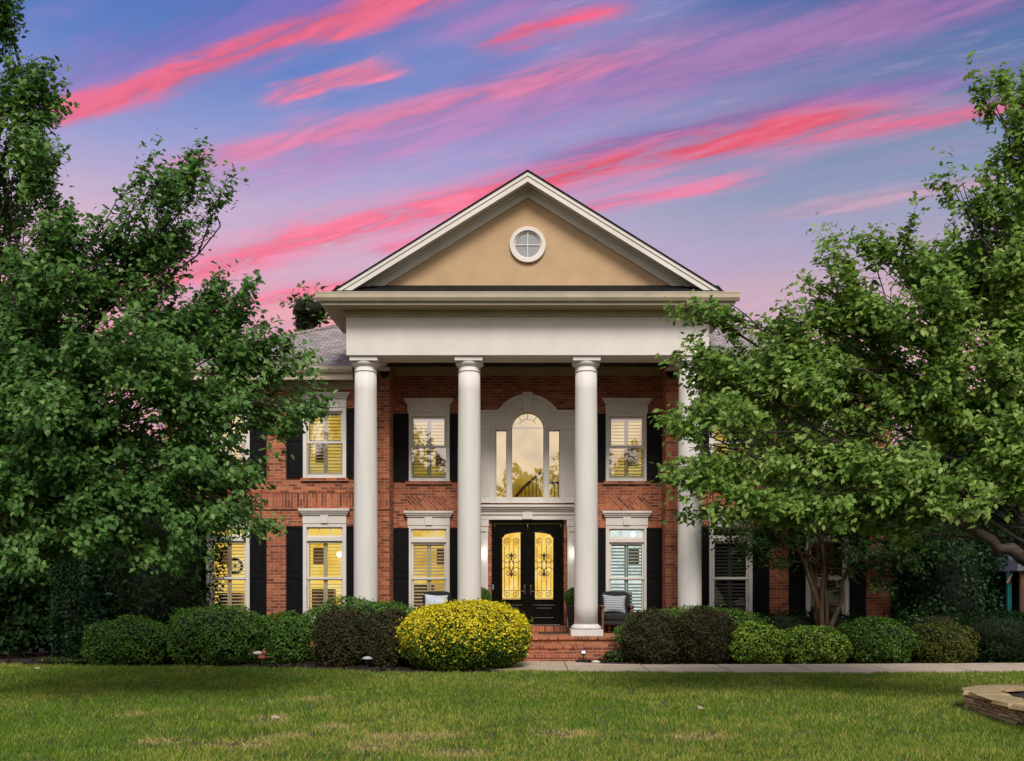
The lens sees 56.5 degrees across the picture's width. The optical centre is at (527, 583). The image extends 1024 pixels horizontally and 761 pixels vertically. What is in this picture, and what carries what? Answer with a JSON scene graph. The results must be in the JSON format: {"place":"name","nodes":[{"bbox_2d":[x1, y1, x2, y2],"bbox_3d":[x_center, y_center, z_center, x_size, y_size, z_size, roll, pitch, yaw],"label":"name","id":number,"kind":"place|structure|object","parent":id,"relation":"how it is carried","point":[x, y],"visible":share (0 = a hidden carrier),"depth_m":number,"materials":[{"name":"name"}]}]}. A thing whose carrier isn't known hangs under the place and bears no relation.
{"place":"outdoors","nodes":[
{"label":"outdoors","id":0,"kind":"place"},
{"bbox_2d":[0,641,1023,760],"bbox_3d":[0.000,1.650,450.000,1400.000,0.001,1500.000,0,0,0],"label":"lawn","id":1,"kind":"structure","parent":0,"point":[43,651],"depth_m":11.19,"materials":[{"name":"plant"}]},
{"bbox_2d":[33,427,127,649],"bbox_3d":[-10.588,-1.270,23.034,3.190,6.019,3.342,0,0,0],"label":"evergreen tree","id":2,"kind":"object","parent":1,"relation":"on","point":[105,464],"visible":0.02,"depth_m":22.29,"materials":[{"name":"green plant"}]},
{"bbox_2d":[0,0,340,584],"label":"maple tree","id":3,"kind":"object","parent":1,"relation":"on","point":[49,418],"visible":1,"depth_m":12.23,"materials":[{"name":"green plant"}]},
{"bbox_2d":[277,280,331,331],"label":"broadleaf tree","id":4,"kind":"object","parent":1,"relation":"on","point":[308,312],"visible":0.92,"depth_m":41.60,"materials":[{"name":"green plant"}]},
{"bbox_2d":[164,169,917,661],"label":"brick house","id":5,"kind":"structure","parent":1,"relation":"on","point":[500,381],"depth_m":21.96,"materials":[{"name":"red brick"}]},
{"bbox_2d":[207,392,249,480],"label":"window","id":6,"kind":"structure","parent":5,"relation":"in","point":[244,445],"depth_m":22.08,"materials":[{"name":"white paint"}]},
{"bbox_2d":[206,511,251,615],"bbox_3d":[-6.920,-0.353,22.305,1.240,2.725,0.890,0,0,0],"label":"window","id":7,"kind":"structure","parent":5,"relation":"in","point":[238,585],"depth_m":22.08,"materials":[{"name":"white paint"}]},
{"bbox_2d":[227,558,242,573],"bbox_3d":[-6.860,-0.400,22.315,0.380,0.380,0.030,0,0,0],"label":"wall ornament","id":8,"kind":"object","parent":5,"relation":"attached to","point":[240,562],"depth_m":22.30,"materials":[{"name":"black metal"}]},
{"bbox_2d":[298,509,349,624],"bbox_3d":[-4.690,-0.353,22.305,1.240,2.725,0.890,0,0,0],"label":"window","id":9,"kind":"structure","parent":5,"relation":"in","point":[324,530],"depth_m":22.05,"materials":[{"name":"yellow glass"}]},
{"bbox_2d":[299,392,349,480],"bbox_3d":[-4.690,-3.362,22.305,1.240,2.065,0.890,0,0,0],"label":"window","id":10,"kind":"structure","parent":5,"relation":"in","point":[324,444],"depth_m":22.06,"materials":[{"name":"glass"}]},
{"bbox_2d":[403,398,452,483],"bbox_3d":[-2.360,-3.377,22.680,1.170,2.035,0.240,0,0,0],"label":"window","id":11,"kind":"structure","parent":5,"relation":"in","point":[429,418],"depth_m":22.74,"materials":[{"name":"white glass"}]},
{"bbox_2d":[403,511,452,608],"bbox_3d":[-2.360,-0.353,23.005,1.240,2.725,0.890,0,0,0],"label":"window","id":12,"kind":"structure","parent":5,"relation":"in","point":[429,531],"depth_m":22.74,"materials":[{"name":"yellow glass"}]},
{"bbox_2d":[417,591,451,607],"bbox_3d":[-2.120,0.664,22.020,0.770,0.960,0.800,0,0,0],"label":"porch armchair","id":13,"kind":"object","parent":5,"relation":"on","point":[441,593],"visible":0.15,"depth_m":22.24,"materials":[{"name":"grey wood"}]},
{"bbox_2d":[425,594,447,604],"bbox_3d":[-2.120,0.470,21.950,0.540,0.440,0.170,3,-18,-4],"label":"throw pillow","id":14,"kind":"object","parent":13,"relation":"on","point":[431,599],"visible":0.52,"depth_m":21.91,"materials":[{"name":"white fabric"}]},
{"bbox_2d":[481,587,491,606],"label":"potted plant","id":15,"kind":"object","parent":5,"relation":"on","point":[485,594],"visible":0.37,"depth_m":22.01,"materials":[{"name":"green plant"}]},
{"bbox_2d":[480,392,574,502],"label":"arched window","id":16,"kind":"structure","parent":5,"relation":"in","point":[528,444],"depth_m":22.65,"materials":[{"name":"white paint"}]},
{"bbox_2d":[492,520,563,625],"bbox_3d":[0.000,-0.244,22.733,1.716,2.508,0.155,0,0,0],"label":"front door","id":17,"kind":"structure","parent":5,"relation":"in","point":[528,555],"depth_m":22.72,"materials":[{"name":"black paint"}]},
{"bbox_2d":[539,632,569,633],"bbox_3d":[0.615,1.133,21.700,0.730,0.018,0.500,0,0,0],"label":"doormat","id":18,"kind":"object","parent":5,"relation":"on","point":[554,632],"visible":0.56,"depth_m":21.57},
{"bbox_2d":[564,587,573,631],"bbox_3d":[1.102,0.608,22.152,0.538,1.071,0.545,0,0,0],"label":"planter","id":19,"kind":"object","parent":5,"relation":"on","point":[569,598],"visible":0.47,"depth_m":21.99,"materials":[{"name":"black metal"}]},
{"bbox_2d":[598,591,634,632],"bbox_3d":[2.050,0.664,22.020,0.770,0.960,0.800,0,0,0],"label":"porch armchair","id":20,"kind":"object","parent":5,"relation":"on","point":[611,618],"visible":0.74,"depth_m":21.74,"materials":[{"name":"black wicker"}]},
{"bbox_2d":[603,594,625,612],"bbox_3d":[2.000,0.480,21.980,0.540,0.440,0.170,3,-18,-4],"label":"throw pillow","id":21,"kind":"object","parent":20,"relation":"on","point":[614,603],"visible":0.99,"depth_m":21.91,"materials":[{"name":"white fabric"}]},
{"bbox_2d":[602,398,651,483],"bbox_3d":[2.360,-3.362,23.005,1.240,2.065,0.890,0,0,0],"label":"window","id":22,"kind":"structure","parent":5,"relation":"in","point":[626,418],"depth_m":22.75,"materials":[{"name":"white glass"}]},
{"bbox_2d":[602,511,651,611],"bbox_3d":[2.360,-0.353,23.005,1.240,2.725,0.890,0,0,0],"label":"window","id":23,"kind":"structure","parent":5,"relation":"in","point":[626,531],"depth_m":22.75,"materials":[{"name":"white glass"}]},
{"bbox_2d":[705,509,752,617],"bbox_3d":[4.690,-0.353,22.305,1.240,2.725,0.890,0,0,0],"label":"window","id":24,"kind":"structure","parent":5,"relation":"in","point":[729,587],"depth_m":22.08,"materials":[{"name":"white paint"}]},
{"bbox_2d":[709,422,752,476],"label":"window","id":25,"kind":"structure","parent":5,"relation":"in","point":[711,441],"depth_m":22.08,"materials":[{"name":"white paint"}]},
{"bbox_2d":[806,521,848,616],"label":"window","id":26,"kind":"structure","parent":5,"relation":"in","point":[832,586],"depth_m":22.08,"materials":[{"name":"white paint"}]},
{"bbox_2d":[648,50,1023,565],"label":"maple tree","id":27,"kind":"object","parent":1,"relation":"on","point":[952,289],"visible":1,"depth_m":12.25,"materials":[{"name":"green plant"}]},
{"bbox_2d":[897,394,979,469],"bbox_3d":[18.350,-3.379,39.821,7.596,10.091,6.772,0,0,0],"label":"broadleaf tree","id":28,"kind":"object","parent":1,"relation":"on","point":[942,441],"visible":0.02,"depth_m":38.23,"materials":[{"name":"plant"}]},
{"bbox_2d":[941,432,1023,616],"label":"evergreen tree","id":29,"kind":"object","parent":1,"relation":"on","point":[961,454],"visible":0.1,"depth_m":27.00,"materials":[{"name":"green plant"}]},
{"bbox_2d":[961,683,1023,727],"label":"stone planter","id":30,"kind":"object","parent":1,"relation":"on","point":[1003,702],"visible":0.99,"depth_m":11.76,"materials":[{"name":"beige stone"}]},
{"bbox_2d":[993,555,1023,618],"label":"play set","id":31,"kind":"object","parent":1,"relation":"on","point":[1012,567],"visible":0.54,"depth_m":25.88,"materials":[{"name":"teal paint"}]},
{"bbox_2d":[0,652,1023,672],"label":"mulch bed","id":32,"kind":"object","parent":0,"point":[310,665],"visible":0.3,"depth_m":19.46,"materials":[{"name":"brown wood"}]},
{"bbox_2d":[0,478,92,657],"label":"evergreen tree","id":33,"kind":"object","parent":32,"relation":"on","point":[24,610],"visible":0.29,"depth_m":20.70,"materials":[{"name":"green plant"}]},
{"bbox_2d":[41,655,93,664],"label":"plant","id":34,"kind":"object","parent":32,"relation":"on","point":[65,659],"visible":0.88,"depth_m":19.18,"materials":[{"name":"green plant"}]},
{"bbox_2d":[42,555,115,657],"bbox_3d":[-9.297,0.496,19.755,1.420,2.321,1.456,0,0,0],"label":"holly tree","id":35,"kind":"object","parent":32,"relation":"on","point":[76,604],"visible":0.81,"depth_m":19.41,"materials":[{"name":"green plant"}]},
{"bbox_2d":[76,613,173,664],"bbox_3d":[-8.099,1.129,19.483,1.877,1.075,1.734,0,0,0],"label":"clipped shrub","id":36,"kind":"object","parent":32,"relation":"on","point":[134,641],"visible":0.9,"depth_m":18.96,"materials":[{"name":"green plant"}]},
{"bbox_2d":[86,449,232,653],"bbox_3d":[-8.270,-0.730,21.282,3.269,4.767,3.383,0,0,0],"label":"evergreen tree","id":37,"kind":"object","parent":32,"relation":"on","point":[154,596],"visible":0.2,"depth_m":20.50,"materials":[{"name":"green plant"}]},
{"bbox_2d":[161,601,265,665],"bbox_3d":[-6.428,1.007,19.523,2.299,1.307,1.964,0,0,0],"label":"clipped shrub","id":38,"kind":"object","parent":32,"relation":"on","point":[221,634],"visible":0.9,"depth_m":18.91,"materials":[{"name":"green plant"}]},
{"bbox_2d":[253,650,273,665],"bbox_3d":[-5.247,1.485,18.898,0.430,0.330,0.103,0,0,0],"label":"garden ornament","id":39,"kind":"object","parent":32,"relation":"on","point":[262,656],"visible":1,"depth_m":18.88,"materials":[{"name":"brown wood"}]},
{"bbox_2d":[253,609,312,663],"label":"clipped shrub","id":40,"kind":"object","parent":32,"relation":"on","point":[285,639],"visible":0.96,"depth_m":19.36,"materials":[{"name":"green plant"}]},
{"bbox_2d":[310,604,367,665],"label":"clipped shrub","id":41,"kind":"object","parent":32,"relation":"on","point":[339,639],"visible":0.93,"depth_m":18.66,"materials":[{"name":"green plant"}]},
{"bbox_2d":[295,595,419,660],"bbox_3d":[-3.522,0.943,20.302,2.976,1.445,1.415,0,0,0],"label":"clipped shrub","id":42,"kind":"object","parent":32,"relation":"on","point":[371,607],"visible":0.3,"depth_m":20.03,"materials":[{"name":"green plant"}]},
{"bbox_2d":[362,656,372,667],"bbox_3d":[-3.109,1.532,18.450,0.210,0.235,0.210,0,0,0],"label":"path light","id":43,"kind":"object","parent":32,"relation":"on","point":[367,659],"visible":1,"depth_m":18.41,"materials":[{"name":"white metal"}]},
{"bbox_2d":[363,607,412,666],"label":"clipped shrub","id":44,"kind":"object","parent":32,"relation":"on","point":[380,644],"visible":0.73,"depth_m":18.58,"materials":[{"name":"green plant"}]},
{"bbox_2d":[392,597,536,670],"bbox_3d":[-1.248,0.961,18.544,2.858,1.407,2.552,0,0,0],"label":"clipped shrub","id":45,"kind":"object","parent":32,"relation":"on","point":[463,634],"visible":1,"depth_m":17.75,"materials":[{"name":"yellow plant"}]},
{"bbox_2d":[581,650,585,661],"bbox_3d":[1.167,1.529,19.950,0.110,0.242,0.099,0,0,0],"label":"spot light","id":46,"kind":"object","parent":32,"relation":"on","point":[583,652],"visible":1,"depth_m":19.92,"materials":[{"name":"white metal"}]},
{"bbox_2d":[601,648,628,661],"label":"plant","id":47,"kind":"object","parent":32,"relation":"on","point":[616,655],"visible":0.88,"depth_m":19.84,"materials":[{"name":"green plant"}]},
{"bbox_2d":[620,607,684,663],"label":"clipped shrub","id":48,"kind":"object","parent":32,"relation":"on","point":[649,635],"visible":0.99,"depth_m":19.40,"materials":[{"name":"green plant"}]},
{"bbox_2d":[608,604,773,661],"bbox_3d":[3.478,1.055,20.263,3.527,1.217,1.281,0,0,0],"label":"clipped shrub","id":49,"kind":"object","parent":32,"relation":"on","point":[738,619],"visible":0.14,"depth_m":20.08,"materials":[{"name":"green plant"}]},
{"bbox_2d":[676,603,736,663],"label":"clipped shrub","id":50,"kind":"object","parent":32,"relation":"on","point":[706,636],"visible":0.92,"depth_m":19.38,"materials":[{"name":"green plant"}]},
{"bbox_2d":[728,619,788,663],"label":"clipped shrub","id":51,"kind":"object","parent":32,"relation":"on","point":[755,642],"visible":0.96,"depth_m":19.30,"materials":[{"name":"green plant"}]},
{"bbox_2d":[742,609,872,632],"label":"clipped shrub","id":52,"kind":"object","parent":32,"relation":"on","point":[783,621],"visible":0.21,"depth_m":21.07,"materials":[{"name":"green plant"}]},
{"bbox_2d":[779,624,853,663],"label":"clipped shrub","id":53,"kind":"object","parent":32,"relation":"on","point":[811,644],"visible":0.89,"depth_m":19.23,"materials":[{"name":"green plant"}]},
{"bbox_2d":[685,395,985,628],"bbox_3d":[6.316,-1.625,20.285,6.516,6.597,4.014,0,0,0],"label":"crape myrtle","id":54,"kind":"object","parent":32,"relation":"on","point":[762,545],"visible":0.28,"depth_m":20.01,"materials":[{"name":"green plant"}]},
{"bbox_2d":[837,615,919,663],"bbox_3d":[7.235,1.160,19.738,1.625,1.001,1.549,0,0,0],"label":"clipped shrub","id":55,"kind":"object","parent":32,"relation":"on","point":[879,639],"visible":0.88,"depth_m":19.29,"materials":[{"name":"green plant"}]},
{"bbox_2d":[881,604,987,658],"bbox_3d":[9.162,1.043,21.422,2.345,1.230,2.146,0,0,0],"label":"clipped shrub","id":56,"kind":"object","parent":32,"relation":"on","point":[926,618],"visible":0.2,"depth_m":20.78,"materials":[{"name":"green plant"}]},
{"bbox_2d":[870,476,1012,627],"bbox_3d":[9.439,-0.436,21.798,3.033,4.180,3.013,0,0,24],"label":"holly tree","id":57,"kind":"object","parent":32,"relation":"on","point":[955,582],"visible":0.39,"depth_m":21.04,"materials":[{"name":"green plant"}]},
{"bbox_2d":[906,619,981,662],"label":"clipped shrub","id":58,"kind":"object","parent":32,"relation":"on","point":[942,641],"visible":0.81,"depth_m":19.36,"materials":[{"name":"green plant"}]},
{"bbox_2d":[955,607,1023,662],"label":"clipped shrub","id":59,"kind":"object","parent":32,"relation":"on","point":[1002,638],"visible":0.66,"depth_m":19.51,"materials":[{"name":"green plant"}]},
{"bbox_2d":[0,0,1023,467],"label":"sky","id":60,"kind":"structure","parent":0,"point":[715,134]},
{"bbox_2d":[478,661,1023,673],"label":"walkway","id":61,"kind":"structure","parent":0,"point":[572,666],"depth_m":18.29,"materials":[{"name":"concrete"}]}
]}

